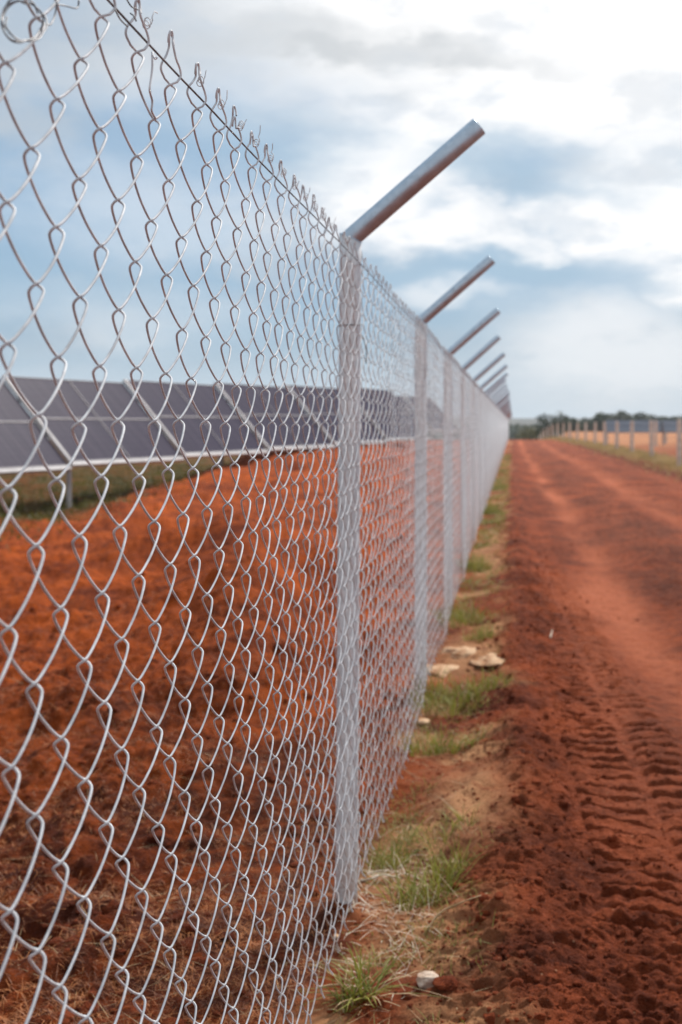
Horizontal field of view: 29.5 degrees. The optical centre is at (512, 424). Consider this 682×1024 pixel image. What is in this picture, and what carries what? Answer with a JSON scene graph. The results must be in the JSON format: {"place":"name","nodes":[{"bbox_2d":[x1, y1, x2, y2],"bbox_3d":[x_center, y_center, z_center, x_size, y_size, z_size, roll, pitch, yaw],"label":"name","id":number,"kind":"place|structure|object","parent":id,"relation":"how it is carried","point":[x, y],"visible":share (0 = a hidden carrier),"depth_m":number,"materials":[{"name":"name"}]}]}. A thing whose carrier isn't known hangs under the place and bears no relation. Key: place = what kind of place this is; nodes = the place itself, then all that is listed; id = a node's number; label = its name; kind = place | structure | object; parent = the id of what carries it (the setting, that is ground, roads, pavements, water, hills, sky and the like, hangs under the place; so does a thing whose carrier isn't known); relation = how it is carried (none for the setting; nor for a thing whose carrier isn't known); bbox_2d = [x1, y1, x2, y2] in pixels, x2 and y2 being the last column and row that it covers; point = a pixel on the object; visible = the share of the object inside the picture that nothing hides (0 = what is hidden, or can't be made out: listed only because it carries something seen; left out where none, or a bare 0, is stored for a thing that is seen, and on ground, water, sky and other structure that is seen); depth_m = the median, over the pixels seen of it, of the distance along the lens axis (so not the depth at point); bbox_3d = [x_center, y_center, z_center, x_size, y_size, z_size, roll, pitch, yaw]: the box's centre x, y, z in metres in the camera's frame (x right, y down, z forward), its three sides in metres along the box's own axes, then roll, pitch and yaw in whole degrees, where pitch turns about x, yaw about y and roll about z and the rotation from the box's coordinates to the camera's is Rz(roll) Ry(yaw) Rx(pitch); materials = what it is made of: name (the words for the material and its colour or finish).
{"place":"outdoors","nodes":[
{"label":"outdoors","id":0,"kind":"place"},
{"bbox_2d":[0,561,440,1023],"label":"soil fibres","id":1,"kind":"object","parent":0,"point":[208,1020],"visible":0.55,"depth_m":3.72,"materials":[{"name":"plant"}]},
{"bbox_2d":[34,414,591,439],"bbox_3d":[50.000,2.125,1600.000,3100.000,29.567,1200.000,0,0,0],"label":"trees","id":2,"kind":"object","parent":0,"point":[523,421],"depth_m":1453.84,"materials":[{"name":"green plant"}]},
{"bbox_2d":[0,432,681,1023],"bbox_3d":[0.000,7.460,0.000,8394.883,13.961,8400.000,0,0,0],"label":"ground","id":3,"kind":"structure","parent":0,"point":[100,560],"depth_m":5.49,"materials":[{"name":"red soil"}]},
{"bbox_2d":[0,379,71,474],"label":"solar table","id":4,"kind":"object","parent":3,"relation":"on","point":[17,445],"visible":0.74,"depth_m":21.25,"materials":[{"name":"glass"}]},
{"bbox_2d":[2,375,184,508],"bbox_3d":[-7.695,0.432,23.706,1.416,2.582,3.718,0,0,15],"label":"solar table","id":5,"kind":"object","parent":3,"relation":"on","point":[99,446],"visible":0.78,"depth_m":23.46,"materials":[{"name":"glass"}]},
{"bbox_2d":[0,456,245,552],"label":"yard grass","id":6,"kind":"structure","parent":3,"relation":"on","point":[116,489],"depth_m":25.77,"materials":[{"name":"green plant"}]},
{"bbox_2d":[123,379,267,457],"bbox_3d":[-6.701,-0.126,27.296,1.416,1.588,3.718,0,0,15],"label":"solar table","id":7,"kind":"object","parent":3,"relation":"on","point":[153,401],"visible":0.67,"depth_m":27.07,"materials":[{"name":"metal"}]},
{"bbox_2d":[0,673,493,1023],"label":"straw litter","id":8,"kind":"object","parent":3,"relation":"on","point":[300,900],"visible":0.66,"depth_m":3.52,"materials":[{"name":"beige plant"}]},
{"bbox_2d":[0,0,511,1023],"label":"chain link fence","id":9,"kind":"object","parent":3,"relation":"on","point":[486,424],"visible":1,"depth_m":2.76,"materials":[{"name":"metal"}]},
{"bbox_2d":[0,0,79,43],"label":"wire coil","id":10,"kind":"object","parent":9,"relation":"hanging from","point":[3,26],"visible":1,"depth_m":1.12,"materials":[{"name":"silver metal"}]},
{"bbox_2d":[115,0,139,26],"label":"wire scrap","id":11,"kind":"object","parent":9,"relation":"attached to","point":[120,19],"visible":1,"depth_m":1.43,"materials":[{"name":"silver metal"}]},
{"bbox_2d":[149,51,157,119],"bbox_3d":[-0.438,-0.417,1.557,0.010,0.079,0.038,0,0,-7],"label":"wire strand","id":12,"kind":"object","parent":9,"relation":"hanging from","point":[153,57],"visible":1,"depth_m":1.55},
{"bbox_2d":[213,382,334,465],"bbox_3d":[-5.707,0.130,30.882,1.416,2.219,3.726,0,0,15],"label":"solar table","id":13,"kind":"object","parent":3,"relation":"on","point":[243,408],"visible":0.69,"depth_m":30.63,"materials":[{"name":"metal"}]},
{"bbox_2d":[317,984,352,1003],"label":"dry stalk","id":14,"kind":"object","parent":3,"relation":"on","point":[327,985],"visible":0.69,"depth_m":3.19,"materials":[{"name":"plant"}]},
{"bbox_2d":[314,959,358,966],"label":"dry stalk","id":15,"kind":"object","parent":3,"relation":"on","point":[333,960],"visible":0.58,"depth_m":3.38,"materials":[{"name":"plant"}]},
{"bbox_2d":[286,384,387,445],"bbox_3d":[-4.713,0.100,34.472,1.416,2.279,3.726,0,0,15],"label":"solar table","id":16,"kind":"object","parent":3,"relation":"on","point":[316,413],"visible":0.46,"depth_m":33.89,"materials":[{"name":"metal"}]},
{"bbox_2d":[319,968,370,1015],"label":"grass tuft","id":17,"kind":"object","parent":3,"relation":"on","point":[344,1009],"visible":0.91,"depth_m":3.11,"materials":[{"name":"plant"}]},
{"bbox_2d":[289,940,437,1011],"bbox_3d":[-0.369,1.353,3.140,0.386,0.192,0.351,0,0,-26],"label":"grass tuft","id":18,"kind":"object","parent":3,"relation":"on","point":[364,985],"visible":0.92,"depth_m":3.16,"materials":[{"name":"plant"}]},
{"bbox_2d":[297,813,451,1023],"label":"root fibres","id":19,"kind":"object","parent":3,"relation":"on","point":[391,913],"visible":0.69,"depth_m":3.67,"materials":[{"name":"plant"}]},
{"bbox_2d":[356,940,398,966],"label":"grass tuft","id":20,"kind":"object","parent":3,"relation":"on","point":[385,962],"visible":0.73,"depth_m":3.43,"materials":[{"name":"plant"}]},
{"bbox_2d":[358,873,401,881],"bbox_3d":[-0.407,1.412,3.983,0.152,0.030,0.053,0,0,-28],"label":"dry root","id":21,"kind":"object","parent":3,"relation":"on","point":[368,879],"visible":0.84,"depth_m":3.96,"materials":[{"name":"beige plant"}]},
{"bbox_2d":[367,870,413,876],"bbox_3d":[-0.388,1.429,4.052,0.161,0.050,0.075,0,0,0],"label":"dry root","id":22,"kind":"object","parent":3,"relation":"on","point":[386,870],"visible":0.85,"depth_m":4.03,"materials":[{"name":"beige plant"}]},
{"bbox_2d":[361,831,424,873],"bbox_3d":[-0.426,1.411,4.200,0.286,0.119,0.307,0,0,0],"label":"grass tuft","id":23,"kind":"object","parent":3,"relation":"on","point":[394,858],"visible":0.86,"depth_m":4.22,"materials":[{"name":"green plant"}]},
{"bbox_2d":[361,388,429,446],"bbox_3d":[-3.719,0.070,38.062,1.416,2.339,3.726,0,0,15],"label":"solar table","id":24,"kind":"object","parent":3,"relation":"on","point":[366,405],"visible":0.44,"depth_m":37.87,"materials":[{"name":"metal"}]},
{"bbox_2d":[395,395,431,431],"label":"solar table","id":25,"kind":"object","parent":3,"relation":"on","point":[398,397],"visible":0.06,"depth_m":58.25,"materials":[{"name":"metal"}]},
{"bbox_2d":[326,453,514,1023],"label":"undergrowth","id":26,"kind":"object","parent":3,"relation":"on","point":[493,520],"visible":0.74,"depth_m":5.96,"materials":[{"name":"green plant"}]},
{"bbox_2d":[417,718,429,724],"bbox_3d":[-0.429,1.425,6.128,0.068,0.024,0.101,0,0,0],"label":"stone","id":27,"kind":"object","parent":3,"relation":"on","point":[423,721],"visible":0.93,"depth_m":6.10,"materials":[{"name":"beige stone"}]},
{"bbox_2d":[359,841,488,912],"bbox_3d":[-0.295,1.373,3.828,0.390,0.207,0.421,0,0,-28],"label":"grass tuft","id":28,"kind":"object","parent":3,"relation":"on","point":[413,887],"visible":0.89,"depth_m":3.85,"materials":[{"name":"plant"}]},
{"bbox_2d":[416,971,438,989],"bbox_3d":[-0.214,1.395,3.202,0.061,0.038,0.052,0,0,0],"label":"stone","id":29,"kind":"object","parent":3,"relation":"on","point":[424,979],"visible":0.83,"depth_m":3.19,"materials":[{"name":"white stone"}]},
{"bbox_2d":[393,719,469,756],"bbox_3d":[-0.355,1.361,5.581,0.421,0.183,0.408,0,0,0],"label":"grass tuft","id":30,"kind":"object","parent":3,"relation":"on","point":[437,750],"visible":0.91,"depth_m":5.56,"materials":[{"name":"plant"}]},
{"bbox_2d":[405,396,457,440],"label":"solar table","id":31,"kind":"object","parent":3,"relation":"on","point":[433,411],"visible":0.2,"depth_m":60.70,"materials":[{"name":"metal"}]},
{"bbox_2d":[386,796,494,859],"bbox_3d":[-0.269,1.379,4.410,0.405,0.163,0.313,0,0,-28],"label":"grass tuft","id":32,"kind":"object","parent":3,"relation":"on","point":[439,833],"visible":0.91,"depth_m":4.40,"materials":[{"name":"plant"}]},
{"bbox_2d":[427,664,458,677],"bbox_3d":[-0.418,1.471,7.565,0.284,0.086,0.345,0,0,0],"label":"stone","id":33,"kind":"object","parent":3,"relation":"on","point":[450,667],"visible":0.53,"depth_m":7.49,"materials":[{"name":"beige stone"}]},
{"bbox_2d":[432,975,458,990],"bbox_3d":[-0.168,1.379,3.144,0.066,0.029,0.060,0,0,0],"label":"soil clod","id":34,"kind":"object","parent":3,"relation":"on","point":[447,983],"visible":1,"depth_m":3.13,"materials":[{"name":"brown soil"}]},
{"bbox_2d":[402,667,490,718],"bbox_3d":[-0.324,1.354,6.527,0.595,0.230,0.694,0,0,-19],"label":"grass tuft","id":35,"kind":"object","parent":3,"relation":"on","point":[469,695],"visible":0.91,"depth_m":6.52,"materials":[{"name":"plant"}]},
{"bbox_2d":[407,825,490,882],"bbox_3d":[-0.217,1.364,4.026,0.251,0.183,0.344,0,0,27],"label":"grass tuft","id":36,"kind":"object","parent":3,"relation":"on","point":[458,868],"visible":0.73,"depth_m":4.05,"materials":[{"name":"plant"}]},
{"bbox_2d":[423,893,487,935],"bbox_3d":[-0.162,1.385,3.613,0.216,0.080,0.024,0,0,-31],"label":"dry stalk","id":37,"kind":"object","parent":3,"relation":"on","point":[435,917],"visible":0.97,"depth_m":3.60,"materials":[{"name":"plant"}]},
{"bbox_2d":[440,647,475,658],"bbox_3d":[-0.291,1.427,7.925,0.350,0.093,0.512,0,0,0],"label":"stone","id":38,"kind":"object","parent":3,"relation":"on","point":[460,652],"visible":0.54,"depth_m":7.82,"materials":[{"name":"beige stone"}]},
{"bbox_2d":[427,596,490,627],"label":"grass tuft","id":39,"kind":"object","parent":3,"relation":"on","point":[461,615],"visible":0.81,"depth_m":9.15,"materials":[{"name":"plant"}]},
{"bbox_2d":[254,417,681,439],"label":"woods","id":40,"kind":"object","parent":3,"relation":"on","point":[512,430],"visible":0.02,"depth_m":348.97,"materials":[{"name":"green plant"}]},
{"bbox_2d":[443,721,496,753],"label":"grass tuft","id":41,"kind":"object","parent":3,"relation":"on","point":[474,739],"visible":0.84,"depth_m":5.61,"materials":[{"name":"plant"}]},
{"bbox_2d":[454,552,499,572],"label":"grass tuft","id":42,"kind":"object","parent":3,"relation":"on","point":[480,565],"visible":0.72,"depth_m":12.68,"materials":[{"name":"green plant"}]},
{"bbox_2d":[458,625,500,642],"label":"grass tuft","id":43,"kind":"object","parent":3,"relation":"on","point":[489,635],"visible":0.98,"depth_m":8.29,"materials":[{"name":"green plant"}]},
{"bbox_2d":[455,667,516,691],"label":"grass tuft","id":44,"kind":"object","parent":3,"relation":"on","point":[489,684],"visible":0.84,"depth_m":6.83,"materials":[{"name":"green plant"}]},
{"bbox_2d":[469,653,504,665],"bbox_3d":[-0.133,1.418,7.655,0.265,0.068,0.362,0,0,0],"label":"stone","id":45,"kind":"object","parent":3,"relation":"on","point":[490,659],"visible":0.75,"depth_m":7.56,"materials":[{"name":"beige stone"}]},
{"bbox_2d":[483,499,505,514],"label":"grass tuft","id":46,"kind":"object","parent":3,"relation":"on","point":[490,510],"visible":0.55,"depth_m":20.41,"materials":[{"name":"green plant"}]},
{"bbox_2d":[491,480,509,490],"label":"grass tuft","id":47,"kind":"object","parent":3,"relation":"on","point":[498,485],"visible":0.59,"depth_m":27.82,"materials":[{"name":"green plant"}]},
{"bbox_2d":[514,424,551,439],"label":"tree","id":48,"kind":"object","parent":3,"relation":"on","point":[530,434],"visible":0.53,"depth_m":189.15,"materials":[{"name":"green plant"}]},
{"bbox_2d":[535,411,569,437],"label":"tree","id":49,"kind":"object","parent":3,"relation":"on","point":[554,423],"visible":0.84,"depth_m":164.38,"materials":[{"name":"green plant"}]},
{"bbox_2d":[560,417,584,432],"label":"tree","id":50,"kind":"object","parent":3,"relation":"on","point":[574,421],"visible":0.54,"depth_m":289.32,"materials":[{"name":"green plant"}]},
{"bbox_2d":[580,418,601,431],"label":"tree","id":51,"kind":"object","parent":3,"relation":"on","point":[589,429],"visible":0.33,"depth_m":304.38,"materials":[{"name":"green plant"}]},
{"bbox_2d":[589,411,611,431],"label":"tree","id":52,"kind":"object","parent":3,"relation":"on","point":[599,418],"visible":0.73,"depth_m":301.80,"materials":[{"name":"green plant"}]},
{"bbox_2d":[539,419,681,466],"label":"post and wire fence","id":53,"kind":"object","parent":3,"relation":"on","point":[678,438],"visible":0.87,"depth_m":56.82,"materials":[{"name":"concrete"}]},
{"bbox_2d":[541,436,681,481],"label":"bank weeds","id":54,"kind":"object","parent":3,"relation":"on","point":[637,454],"visible":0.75,"depth_m":53.91,"materials":[{"name":"green plant"}]},
{"bbox_2d":[605,410,629,421],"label":"tree","id":55,"kind":"object","parent":3,"relation":"on","point":[620,415],"visible":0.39,"depth_m":297.83,"materials":[{"name":"green plant"}]},
{"bbox_2d":[606,420,662,443],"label":"solar table","id":56,"kind":"object","parent":3,"relation":"on","point":[641,425],"visible":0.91,"depth_m":85.37,"materials":[{"name":"glass"}]},
{"bbox_2d":[629,412,650,419],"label":"tree","id":57,"kind":"object","parent":3,"relation":"on","point":[638,415],"visible":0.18,"depth_m":307.44,"materials":[{"name":"green plant"}]},
{"bbox_2d":[644,414,665,419],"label":"tree","id":58,"kind":"object","parent":3,"relation":"on","point":[651,418],"visible":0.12,"depth_m":300.57,"materials":[{"name":"green plant"}]},
{"bbox_2d":[654,420,656,445],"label":"concrete post","id":59,"kind":"object","parent":3,"relation":"on","point":[655,436],"visible":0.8,"depth_m":78.91,"materials":[{"name":"grey concrete"}]},
{"bbox_2d":[657,416,678,424],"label":"tree","id":60,"kind":"object","parent":3,"relation":"on","point":[661,418],"visible":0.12,"depth_m":298.77,"materials":[{"name":"green plant"}]},
{"bbox_2d":[662,420,676,444],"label":"solar table","id":61,"kind":"object","parent":3,"relation":"on","point":[669,426],"visible":0.81,"depth_m":85.02,"materials":[{"name":"glass"}]},
{"bbox_2d":[0,0,681,418],"label":"sky","id":62,"kind":"structure","parent":0,"point":[572,185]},
{"bbox_2d":[515,440,681,1023],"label":"dirt road","id":63,"kind":"structure","parent":0,"point":[573,483],"depth_m":7.31,"materials":[{"name":"red soil"}]},
{"bbox_2d":[327,531,681,1023],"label":"soil crumbs","id":64,"kind":"object","parent":63,"relation":"on","point":[625,1014],"visible":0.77,"depth_m":3.83,"materials":[{"name":"brown soil"}]},
{"bbox_2d":[329,714,681,1023],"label":"soil grit","id":65,"kind":"object","parent":63,"relation":"on","point":[516,1020],"visible":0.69,"depth_m":3.92,"materials":[{"name":"brown soil"}]},
{"bbox_2d":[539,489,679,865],"bbox_3d":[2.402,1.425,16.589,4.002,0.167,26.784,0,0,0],"label":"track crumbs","id":66,"kind":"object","parent":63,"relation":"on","point":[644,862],"visible":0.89,"depth_m":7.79,"materials":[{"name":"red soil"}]}
]}

